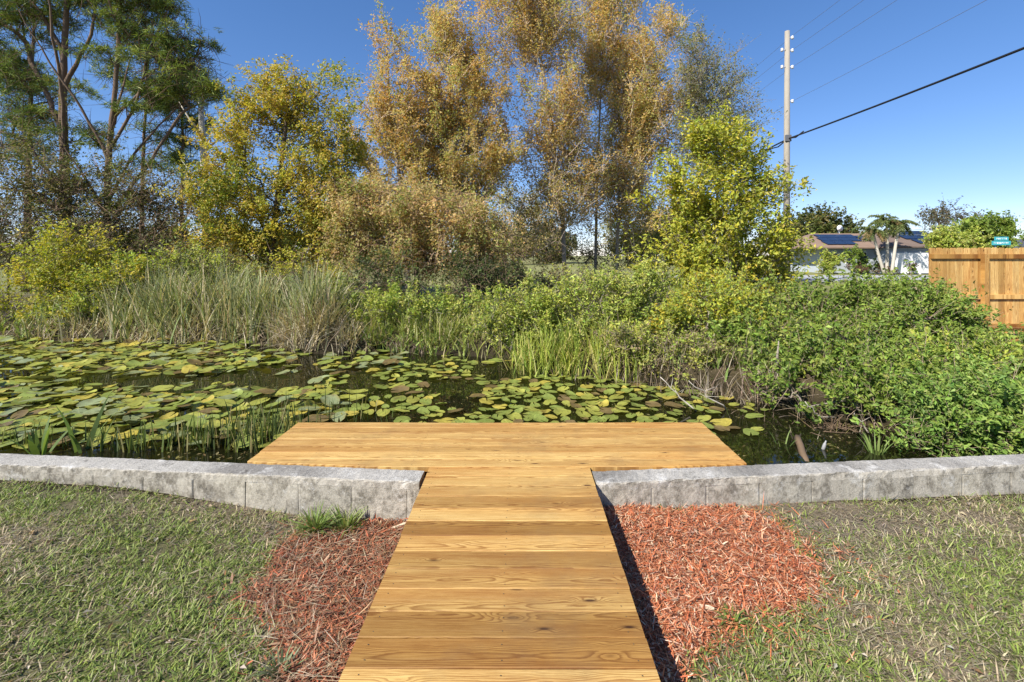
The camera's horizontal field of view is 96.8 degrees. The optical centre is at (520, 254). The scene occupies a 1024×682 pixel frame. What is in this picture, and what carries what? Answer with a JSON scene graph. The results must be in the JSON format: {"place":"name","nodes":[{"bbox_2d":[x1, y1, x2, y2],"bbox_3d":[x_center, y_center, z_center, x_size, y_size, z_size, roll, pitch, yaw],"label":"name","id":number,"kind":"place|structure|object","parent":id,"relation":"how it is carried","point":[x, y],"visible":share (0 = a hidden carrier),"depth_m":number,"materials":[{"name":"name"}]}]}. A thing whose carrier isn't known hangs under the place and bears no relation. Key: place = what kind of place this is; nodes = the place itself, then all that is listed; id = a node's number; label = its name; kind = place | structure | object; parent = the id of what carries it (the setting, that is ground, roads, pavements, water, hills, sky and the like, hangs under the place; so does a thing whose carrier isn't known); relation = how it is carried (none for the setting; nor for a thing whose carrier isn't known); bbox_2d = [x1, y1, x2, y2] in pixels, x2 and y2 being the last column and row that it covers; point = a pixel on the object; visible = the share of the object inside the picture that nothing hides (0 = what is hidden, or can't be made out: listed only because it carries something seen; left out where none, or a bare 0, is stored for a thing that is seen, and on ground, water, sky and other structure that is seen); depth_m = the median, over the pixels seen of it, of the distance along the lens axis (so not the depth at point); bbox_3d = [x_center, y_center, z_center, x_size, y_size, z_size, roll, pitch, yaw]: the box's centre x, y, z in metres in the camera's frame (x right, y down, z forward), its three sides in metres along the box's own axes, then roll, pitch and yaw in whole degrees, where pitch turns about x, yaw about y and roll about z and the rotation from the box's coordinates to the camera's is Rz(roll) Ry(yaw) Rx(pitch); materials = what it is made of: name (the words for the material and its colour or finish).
{"place":"outdoors","nodes":[
{"label":"outdoors","id":0,"kind":"place"},
{"bbox_2d":[0,340,983,464],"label":"pond water","id":1,"kind":"structure","parent":0,"point":[762,448],"depth_m":6.31,"materials":[{"name":"liquid"}]},
{"bbox_2d":[10,409,28,418],"bbox_3d":[-6.323,2.014,5.754,0.134,0.016,0.178,10,21,4],"label":"lily pad","id":2,"kind":"object","parent":1,"relation":"on","point":[20,413],"visible":0.99,"depth_m":5.75,"materials":[{"name":"brown plant"}]},
{"bbox_2d":[9,416,37,427],"bbox_3d":[-6.007,2.025,5.507,0.236,0.024,0.297,1,6,-38],"label":"lily pad","id":3,"kind":"object","parent":1,"relation":"on","point":[25,420],"visible":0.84,"depth_m":5.54,"materials":[{"name":"green plant"}]},
{"bbox_2d":[2,414,74,454],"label":"water plant","id":4,"kind":"object","parent":1,"relation":"in","point":[34,444],"visible":0.84,"depth_m":4.66,"materials":[{"name":"green plant"}]},
{"bbox_2d":[56,396,114,452],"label":"water plant","id":5,"kind":"object","parent":1,"relation":"in","point":[75,444],"visible":0.85,"depth_m":4.82,"materials":[{"name":"green plant"}]},
{"bbox_2d":[81,407,105,414],"bbox_3d":[-5.381,1.976,5.745,0.256,0.014,0.207,-4,10,-1],"label":"lily pad","id":6,"kind":"object","parent":1,"relation":"on","point":[93,411],"visible":0.94,"depth_m":5.75,"materials":[{"name":"green plant"}]},
{"bbox_2d":[104,406,130,415],"bbox_3d":[-5.005,1.934,5.654,0.244,0.038,0.315,0,0,-32],"label":"lily pad","id":7,"kind":"object","parent":1,"relation":"on","point":[111,411],"visible":0.98,"depth_m":5.67,"materials":[{"name":"green plant"}]},
{"bbox_2d":[122,415,139,422],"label":"lily pad","id":8,"kind":"object","parent":1,"relation":"on","point":[132,420],"visible":0.95,"depth_m":5.53,"materials":[{"name":"green plant"}]},
{"bbox_2d":[143,420,168,428],"bbox_3d":[-4.136,1.936,5.174,0.284,0.021,0.224,4,4,33],"label":"lily pad","id":9,"kind":"object","parent":1,"relation":"on","point":[159,424],"visible":0.9,"depth_m":5.19,"materials":[{"name":"green plant"}]},
{"bbox_2d":[186,418,208,426],"bbox_3d":[-3.717,1.933,5.251,0.263,0.043,0.190,0,7,11],"label":"lily pad","id":10,"kind":"object","parent":1,"relation":"on","point":[193,420],"visible":0.62,"depth_m":5.28,"materials":[{"name":"green plant"}]},
{"bbox_2d":[0,385,401,452],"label":"emergent vegetation","id":11,"kind":"object","parent":1,"relation":"on","point":[227,432],"visible":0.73,"depth_m":4.91,"materials":[{"name":"green plant"}]},
{"bbox_2d":[232,433,259,447],"bbox_3d":[-2.934,1.990,4.871,0.269,0.020,0.213,-10,20,-42],"label":"lily pad","id":12,"kind":"object","parent":1,"relation":"on","point":[246,442],"visible":0.52,"depth_m":4.85,"materials":[{"name":"green plant"}]},
{"bbox_2d":[304,414,328,421],"bbox_3d":[-2.438,1.954,5.444,0.281,0.025,0.212,6,7,-21],"label":"lily pad","id":13,"kind":"object","parent":1,"relation":"on","point":[312,417],"visible":0.88,"depth_m":5.45,"materials":[{"name":"brown plant"}]},
{"bbox_2d":[331,411,345,421],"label":"lily pad","id":14,"kind":"object","parent":1,"relation":"on","point":[340,416],"visible":0.96,"depth_m":5.65,"materials":[{"name":"green plant"}]},
{"bbox_2d":[0,335,768,413],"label":"lily leaves","id":15,"kind":"object","parent":1,"relation":"on","point":[227,394],"visible":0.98,"depth_m":6.98,"materials":[{"name":"green plant"}]},
{"bbox_2d":[0,342,850,459],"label":"floating litter leaves","id":16,"kind":"object","parent":1,"relation":"on","point":[399,412],"visible":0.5,"depth_m":5.96,"materials":[{"name":"brown plant"}]},
{"bbox_2d":[554,407,570,415],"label":"lily pad","id":17,"kind":"object","parent":1,"relation":"on","point":[558,411],"visible":1,"depth_m":5.88,"materials":[{"name":"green plant"}]},
{"bbox_2d":[710,418,731,425],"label":"lily pad","id":18,"kind":"object","parent":1,"relation":"on","point":[726,421],"visible":1,"depth_m":5.51,"materials":[{"name":"yellow plant"}]},
{"bbox_2d":[794,435,808,461],"bbox_3d":[2.943,2.039,4.747,0.078,0.142,0.504,0,0,22],"label":"wooden stake","id":19,"kind":"object","parent":1,"relation":"in","point":[801,447],"visible":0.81,"depth_m":4.75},
{"bbox_2d":[790,410,875,435],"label":"debris clump","id":20,"kind":"object","parent":1,"relation":"in","point":[834,423],"visible":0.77,"depth_m":5.36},
{"bbox_2d":[858,431,894,454],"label":"water plant","id":21,"kind":"object","parent":1,"relation":"on","point":[881,451],"visible":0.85,"depth_m":4.72,"materials":[{"name":"green plant"}]},
{"bbox_2d":[0,256,1023,681],"bbox_3d":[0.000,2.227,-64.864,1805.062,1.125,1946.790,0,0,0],"label":"ground","id":22,"kind":"structure","parent":0,"point":[490,352],"depth_m":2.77,"materials":[{"name":"plant"}]},
{"bbox_2d":[0,117,97,309],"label":"understory bush","id":23,"kind":"object","parent":22,"relation":"on","point":[6,202],"visible":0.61,"depth_m":14.85,"materials":[{"name":"green plant"}]},
{"bbox_2d":[0,1,108,291],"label":"pine tree","id":24,"kind":"object","parent":22,"relation":"on","point":[79,86],"visible":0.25,"depth_m":23.01,"materials":[{"name":"green plant"}]},
{"bbox_2d":[0,212,147,322],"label":"yellow shrub","id":25,"kind":"object","parent":22,"relation":"on","point":[48,282],"visible":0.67,"depth_m":11.78,"materials":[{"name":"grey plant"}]},
{"bbox_2d":[0,0,164,298],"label":"pine tree","id":26,"kind":"object","parent":22,"relation":"on","point":[32,12],"visible":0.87,"depth_m":16.93,"materials":[{"name":"green plant"}]},
{"bbox_2d":[28,92,97,271],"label":"climbing vine","id":27,"kind":"object","parent":26,"relation":"attached to","point":[55,145],"visible":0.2,"depth_m":16.54,"materials":[{"name":"green plant"}]},
{"bbox_2d":[0,146,168,294],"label":"understory bush","id":28,"kind":"object","parent":22,"relation":"on","point":[70,209],"visible":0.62,"depth_m":14.78,"materials":[{"name":"green plant"}]},
{"bbox_2d":[20,246,171,340],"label":"shrub","id":29,"kind":"object","parent":22,"relation":"on","point":[134,260],"visible":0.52,"depth_m":11.45,"materials":[{"name":"green plant"}]},
{"bbox_2d":[88,222,151,256],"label":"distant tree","id":30,"kind":"object","parent":22,"relation":"on","point":[137,229],"visible":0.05,"depth_m":88.39,"materials":[{"name":"green plant"}]},
{"bbox_2d":[19,0,240,286],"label":"pine tree","id":31,"kind":"object","parent":22,"relation":"on","point":[164,41],"visible":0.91,"depth_m":15.88,"materials":[{"name":"green plant"}]},
{"bbox_2d":[82,125,146,261],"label":"climbing vine","id":32,"kind":"object","parent":31,"relation":"attached to","point":[108,168],"visible":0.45,"depth_m":15.52,"materials":[{"name":"green plant"}]},
{"bbox_2d":[88,12,208,289],"bbox_3d":[-17.805,-4.965,21.833,5.124,13.612,3.984,0,0,0],"label":"pine tree","id":33,"kind":"object","parent":22,"relation":"on","point":[109,73],"visible":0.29,"depth_m":21.66,"materials":[{"name":"green plant"}]},
{"bbox_2d":[133,222,186,263],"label":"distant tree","id":34,"kind":"object","parent":22,"relation":"on","point":[157,240],"visible":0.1,"depth_m":86.39,"materials":[{"name":"green plant"}]},
{"bbox_2d":[83,149,239,281],"bbox_3d":[-12.036,-0.838,15.288,5.133,5.425,3.290,0,0,0],"label":"understory bush","id":35,"kind":"object","parent":22,"relation":"on","point":[174,221],"visible":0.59,"depth_m":15.14,"materials":[{"name":"green plant"}]},
{"bbox_2d":[129,50,231,244],"bbox_3d":[-14.545,-3.623,20.053,4.368,10.988,2.919,0,0,-15],"label":"pine tree","id":36,"kind":"object","parent":22,"relation":"on","point":[181,124],"visible":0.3,"depth_m":19.81,"materials":[{"name":"green plant"}]},
{"bbox_2d":[15,254,366,346],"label":"cattail vegetation","id":37,"kind":"object","parent":22,"relation":"on","point":[220,301],"visible":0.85,"depth_m":10.70,"materials":[{"name":"green plant"}]},
{"bbox_2d":[179,97,218,245],"bbox_3d":[-12.380,-2.538,18.090,2.767,8.156,0.728,0,0,0],"label":"dead snag","id":38,"kind":"object","parent":22,"relation":"on","point":[201,119],"visible":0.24,"depth_m":17.92,"materials":[{"name":"wood"}]},
{"bbox_2d":[126,235,272,294],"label":"shrub","id":39,"kind":"object","parent":22,"relation":"on","point":[192,262],"visible":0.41,"depth_m":11.97,"materials":[{"name":"green plant"}]},
{"bbox_2d":[4,285,402,355],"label":"dry reed vegetation","id":40,"kind":"object","parent":22,"relation":"on","point":[319,329],"visible":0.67,"depth_m":10.14,"materials":[{"name":"beige plant"}]},
{"bbox_2d":[0,453,424,521],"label":"concrete seawall","id":41,"kind":"object","parent":22,"relation":"on","point":[380,493],"visible":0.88,"depth_m":3.33,"materials":[{"name":"concrete"}]},
{"bbox_2d":[83,232,352,298],"bbox_3d":[-8.804,0.583,13.389,7.895,2.597,2.808,0,0,0],"label":"understory bush","id":42,"kind":"object","parent":22,"relation":"on","point":[241,258],"visible":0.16,"depth_m":13.41,"materials":[{"name":"green plant"}]},
{"bbox_2d":[149,54,379,291],"bbox_3d":[-8.055,-2.314,15.067,6.767,8.874,4.372,0,0,0],"label":"olive tree","id":43,"kind":"object","parent":22,"relation":"on","point":[223,198],"visible":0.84,"depth_m":14.54,"materials":[{"name":"yellow plant"}]},
{"bbox_2d":[171,513,407,681],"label":"mulch","id":44,"kind":"object","parent":22,"relation":"on","point":[308,598],"visible":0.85,"depth_m":2.46,"materials":[{"name":"brown wood"}]},
{"bbox_2d":[248,643,310,681],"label":"grass tuft","id":45,"kind":"object","parent":44,"relation":"on","point":[276,668],"visible":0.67,"depth_m":1.99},
{"bbox_2d":[285,501,347,539],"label":"grass tuft","id":46,"kind":"object","parent":44,"relation":"on","point":[317,521],"visible":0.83,"depth_m":3.11,"materials":[{"name":"plant"}]},
{"bbox_2d":[320,503,369,537],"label":"grass tuft","id":47,"kind":"object","parent":44,"relation":"on","point":[345,522],"visible":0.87,"depth_m":3.14,"materials":[{"name":"plant"}]},
{"bbox_2d":[252,236,344,287],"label":"understory bush","id":48,"kind":"object","parent":22,"relation":"on","point":[291,257],"visible":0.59,"depth_m":12.59,"materials":[{"name":"green plant"}]},
{"bbox_2d":[310,270,383,318],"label":"shrub","id":49,"kind":"object","parent":22,"relation":"on","point":[349,289],"visible":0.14,"depth_m":11.06,"materials":[{"name":"green plant"}]},
{"bbox_2d":[323,0,448,294],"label":"autumn tree","id":50,"kind":"object","parent":22,"relation":"on","point":[397,133],"visible":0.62,"depth_m":19.54,"materials":[{"name":"brown plant"}]},
{"bbox_2d":[0,307,784,385],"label":"bank groundcover vegetation","id":51,"kind":"object","parent":22,"relation":"on","point":[373,336],"visible":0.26,"depth_m":9.48,"materials":[{"name":"green plant"}]},
{"bbox_2d":[299,158,528,296],"bbox_3d":[-3.472,-0.679,14.471,7.666,5.056,3.830,0,0,0],"label":"drooping tree","id":52,"kind":"object","parent":22,"relation":"on","point":[413,214],"visible":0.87,"depth_m":14.04,"materials":[{"name":"brown plant"}]},
{"bbox_2d":[335,276,510,327],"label":"shrub","id":53,"kind":"object","parent":22,"relation":"on","point":[392,297],"visible":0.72,"depth_m":10.29,"materials":[{"name":"green plant"}]},
{"bbox_2d":[334,238,524,315],"bbox_3d":[-2.240,0.968,12.465,5.748,3.053,2.872,0,0,0],"label":"understory bush","id":54,"kind":"object","parent":22,"relation":"on","point":[479,274],"visible":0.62,"depth_m":12.21,"materials":[{"name":"green plant"}]},
{"bbox_2d":[337,305,537,361],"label":"sedge vegetation","id":55,"kind":"object","parent":22,"relation":"on","point":[424,325],"visible":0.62,"depth_m":9.74,"materials":[{"name":"green plant"}]},
{"bbox_2d":[0,312,900,438],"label":"dead stalk vegetation","id":56,"kind":"object","parent":22,"relation":"on","point":[736,362],"visible":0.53,"depth_m":6.92,"materials":[{"name":"brown plant"}]},
{"bbox_2d":[393,0,536,294],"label":"autumn tree","id":57,"kind":"object","parent":22,"relation":"on","point":[451,120],"visible":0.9,"depth_m":20.41,"materials":[{"name":"brown plant"}]},
{"bbox_2d":[247,422,745,681],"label":"wooden dock","id":58,"kind":"object","parent":22,"relation":"on","point":[504,565],"visible":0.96,"depth_m":2.46,"materials":[{"name":"brown wood"}]},
{"bbox_2d":[0,492,1023,681],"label":"fallen leaves","id":59,"kind":"object","parent":22,"relation":"on","point":[971,606],"visible":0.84,"depth_m":2.46,"materials":[{"name":"brown plant"}]},
{"bbox_2d":[495,225,539,263],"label":"distant tree","id":60,"kind":"object","parent":22,"relation":"on","point":[521,243],"visible":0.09,"depth_m":81.96,"materials":[{"name":"green plant"}]},
{"bbox_2d":[461,268,582,357],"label":"shrub","id":61,"kind":"object","parent":22,"relation":"on","point":[526,298],"visible":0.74,"depth_m":8.91,"materials":[{"name":"green plant"}]},
{"bbox_2d":[481,179,580,265],"bbox_3d":[-0.118,-1.779,30.166,8.105,7.432,5.179,0,0,0],"label":"twiggy tree","id":62,"kind":"object","parent":22,"relation":"on","point":[529,219],"visible":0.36,"depth_m":29.49,"materials":[{"name":"brown plant"}]},
{"bbox_2d":[463,0,628,273],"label":"autumn tree","id":63,"kind":"object","parent":22,"relation":"on","point":[530,38],"visible":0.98,"depth_m":22.42,"materials":[{"name":"brown plant"}]},
{"bbox_2d":[520,217,577,263],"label":"distant tree","id":64,"kind":"object","parent":22,"relation":"on","point":[568,252],"visible":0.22,"depth_m":93.68,"materials":[{"name":"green plant"}]},
{"bbox_2d":[547,228,583,262],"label":"distant tree","id":65,"kind":"object","parent":22,"relation":"on","point":[570,244],"visible":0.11,"depth_m":103.19,"materials":[{"name":"green plant"}]},
{"bbox_2d":[483,253,650,304],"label":"understory bush","id":66,"kind":"object","parent":22,"relation":"on","point":[520,278],"visible":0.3,"depth_m":16.52,"materials":[{"name":"green plant"}]},
{"bbox_2d":[496,309,663,384],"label":"reed vegetation","id":67,"kind":"object","parent":22,"relation":"on","point":[569,348],"visible":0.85,"depth_m":7.79,"materials":[{"name":"green plant"}]},
{"bbox_2d":[491,217,685,276],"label":"understory bush","id":68,"kind":"object","parent":22,"relation":"on","point":[587,253],"visible":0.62,"depth_m":27.77,"materials":[{"name":"green plant"}]},
{"bbox_2d":[541,0,658,285],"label":"autumn tree","id":69,"kind":"object","parent":22,"relation":"on","point":[597,58],"visible":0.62,"depth_m":26.39,"materials":[{"name":"brown plant"}]},
{"bbox_2d":[521,254,702,349],"bbox_3d":[1.699,0.966,8.648,3.464,1.957,1.936,0,0,0],"label":"shrub","id":70,"kind":"object","parent":22,"relation":"on","point":[635,295],"visible":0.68,"depth_m":8.48,"materials":[{"name":"green plant"}]},
{"bbox_2d":[585,190,687,277],"bbox_3d":[8.836,-1.463,31.016,8.724,6.767,4.792,0,0,0],"label":"twiggy tree","id":71,"kind":"object","parent":22,"relation":"on","point":[612,232],"visible":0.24,"depth_m":30.65,"materials":[{"name":"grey plant"}]},
{"bbox_2d":[591,0,706,283],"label":"autumn tree","id":72,"kind":"object","parent":22,"relation":"on","point":[648,114],"visible":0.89,"depth_m":25.31,"materials":[{"name":"brown plant"}]},
{"bbox_2d":[593,316,737,387],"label":"shrub","id":73,"kind":"object","parent":22,"relation":"on","point":[623,332],"visible":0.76,"depth_m":7.33,"materials":[{"name":"green plant"}]},
{"bbox_2d":[622,262,788,350],"bbox_3d":[3.345,1.089,8.283,3.013,1.993,1.818,0,0,0],"label":"shrub","id":74,"kind":"object","parent":22,"relation":"on","point":[719,303],"visible":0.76,"depth_m":7.95,"materials":[{"name":"green plant"}]},
{"bbox_2d":[651,13,787,176],"bbox_3d":[10.118,-5.256,24.128,6.730,14.355,4.820,0,0,0],"label":"wispy tree","id":75,"kind":"object","parent":22,"relation":"on","point":[701,101],"visible":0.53,"depth_m":23.57,"materials":[{"name":"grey plant"}]},
{"bbox_2d":[614,93,825,305],"bbox_3d":[7.371,-1.569,17.012,7.474,8.651,4.807,0,0,21],"label":"lime tree","id":76,"kind":"object","parent":22,"relation":"on","point":[720,237],"visible":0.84,"depth_m":16.42,"materials":[{"name":"green plant"}]},
{"bbox_2d":[603,493,910,681],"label":"red mulch","id":77,"kind":"object","parent":22,"relation":"on","point":[775,560],"visible":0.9,"depth_m":2.54,"materials":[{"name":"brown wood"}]},
{"bbox_2d":[713,603,748,627],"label":"weed","id":78,"kind":"object","parent":77,"relation":"on","point":[737,618],"visible":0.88,"depth_m":2.23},
{"bbox_2d":[781,30,793,281],"bbox_3d":[15.248,-5.347,25.995,0.776,14.874,0.390,0,0,0],"label":"utility pole","id":79,"kind":"object","parent":22,"relation":"on","point":[786,66],"visible":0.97,"depth_m":25.88,"materials":[{"name":"wood"}]},
{"bbox_2d":[658,47,1023,198],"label":"overhead wire","id":80,"kind":"object","parent":79,"relation":"attached to","point":[954,75],"visible":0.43,"depth_m":17.80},
{"bbox_2d":[697,265,884,381],"bbox_3d":[4.622,1.249,8.038,2.866,2.087,4.485,0,0,33],"label":"shrub","id":81,"kind":"object","parent":22,"relation":"on","point":[797,341],"visible":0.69,"depth_m":7.27,"materials":[{"name":"green plant"}]},
{"bbox_2d":[592,454,1023,510],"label":"concrete seawall","id":82,"kind":"object","parent":22,"relation":"on","point":[745,485],"visible":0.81,"depth_m":3.35,"materials":[{"name":"concrete"}]},
{"bbox_2d":[755,200,865,242],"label":"spreading tree","id":83,"kind":"object","parent":22,"relation":"on","point":[822,222],"visible":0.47,"depth_m":65.09,"materials":[{"name":"green plant"}]},
{"bbox_2d":[813,248,849,273],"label":"garden shrub","id":84,"kind":"object","parent":22,"relation":"on","point":[829,263],"visible":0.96,"depth_m":43.70,"materials":[{"name":"green plant"}]},
{"bbox_2d":[843,243,884,273],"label":"garden shrub","id":85,"kind":"object","parent":22,"relation":"on","point":[857,252],"visible":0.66,"depth_m":43.74,"materials":[{"name":"green plant"}]},
{"bbox_2d":[741,317,988,427],"bbox_3d":[4.297,1.529,5.842,2.770,1.491,1.458,0,0,13],"label":"shrub","id":86,"kind":"object","parent":22,"relation":"on","point":[852,385],"visible":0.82,"depth_m":5.62,"materials":[{"name":"green plant"}]},
{"bbox_2d":[851,223,888,274],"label":"palm tree","id":87,"kind":"object","parent":22,"relation":"on","point":[870,232],"visible":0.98,"depth_m":41.88,"materials":[{"name":"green plant"}]},
{"bbox_2d":[771,263,971,366],"bbox_3d":[6.632,1.186,8.179,3.446,2.121,3.240,0,0,17],"label":"shrub","id":88,"kind":"object","parent":22,"relation":"on","point":[865,307],"visible":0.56,"depth_m":7.58,"materials":[{"name":"green plant"}]},
{"bbox_2d":[843,263,899,273],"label":"garden shrub","id":89,"kind":"object","parent":22,"relation":"on","point":[864,268],"visible":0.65,"depth_m":42.80,"materials":[{"name":"green plant"}]},
{"bbox_2d":[867,213,904,274],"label":"palm tree","id":90,"kind":"object","parent":22,"relation":"on","point":[881,220],"visible":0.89,"depth_m":42.18,"materials":[{"name":"green plant"}]},
{"bbox_2d":[883,218,920,274],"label":"palm tree","id":91,"kind":"object","parent":22,"relation":"on","point":[898,230],"visible":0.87,"depth_m":41.56,"materials":[{"name":"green plant"}]},
{"bbox_2d":[890,252,928,273],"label":"vinyl fence","id":92,"kind":"object","parent":22,"relation":"on","point":[920,259],"visible":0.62,"depth_m":43.00,"materials":[{"name":"plastic"}]},
{"bbox_2d":[850,340,1023,457],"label":"shrub","id":93,"kind":"object","parent":22,"relation":"on","point":[986,416],"visible":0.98,"depth_m":4.63,"materials":[{"name":"green plant"}]},
{"bbox_2d":[866,259,1022,349],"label":"shrub","id":94,"kind":"object","parent":22,"relation":"on","point":[976,317],"visible":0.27,"depth_m":7.57,"materials":[{"name":"green plant"}]},
{"bbox_2d":[870,319,1023,384],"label":"shrub","id":95,"kind":"object","parent":22,"relation":"on","point":[995,354],"visible":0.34,"depth_m":6.23,"materials":[{"name":"green plant"}]},
{"bbox_2d":[914,196,990,236],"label":"bare tree","id":96,"kind":"object","parent":22,"relation":"on","point":[940,219],"visible":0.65,"depth_m":39.95,"materials":[{"name":"grey plant"}]},
{"bbox_2d":[918,222,993,251],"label":"broadleaf tree","id":97,"kind":"object","parent":22,"relation":"on","point":[949,238],"visible":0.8,"depth_m":27.62,"materials":[{"name":"green plant"}]},
{"bbox_2d":[929,247,1023,342],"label":"wooden fence","id":98,"kind":"object","parent":22,"relation":"on","point":[997,273],"visible":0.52,"depth_m":9.20,"materials":[{"name":"brown wood"}]},
{"bbox_2d":[940,209,1023,248],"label":"broadleaf tree","id":99,"kind":"object","parent":22,"relation":"on","point":[1003,226],"visible":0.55,"depth_m":29.41,"materials":[{"name":"green plant"}]},
{"bbox_2d":[992,237,1010,246],"bbox_3d":[21.125,0.549,20.016,0.833,2.682,0.128,0,0,0],"label":"street sign","id":100,"kind":"object","parent":22,"relation":"on","point":[1001,241],"visible":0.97,"depth_m":19.96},
{"bbox_2d":[0,0,1023,255],"label":"sky","id":101,"kind":"structure","parent":0,"point":[951,139],"materials":[{"name":"blue"}]},
{"bbox_2d":[675,275,928,281],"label":"street","id":102,"kind":"structure","parent":0,"point":[825,277],"depth_m":34.65,"materials":[{"name":"asphalt"}]},
{"bbox_2d":[777,225,928,273],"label":"ranch house","id":103,"kind":"structure","parent":0,"point":[835,242],"depth_m":46.20,"materials":[{"name":"white paint"}]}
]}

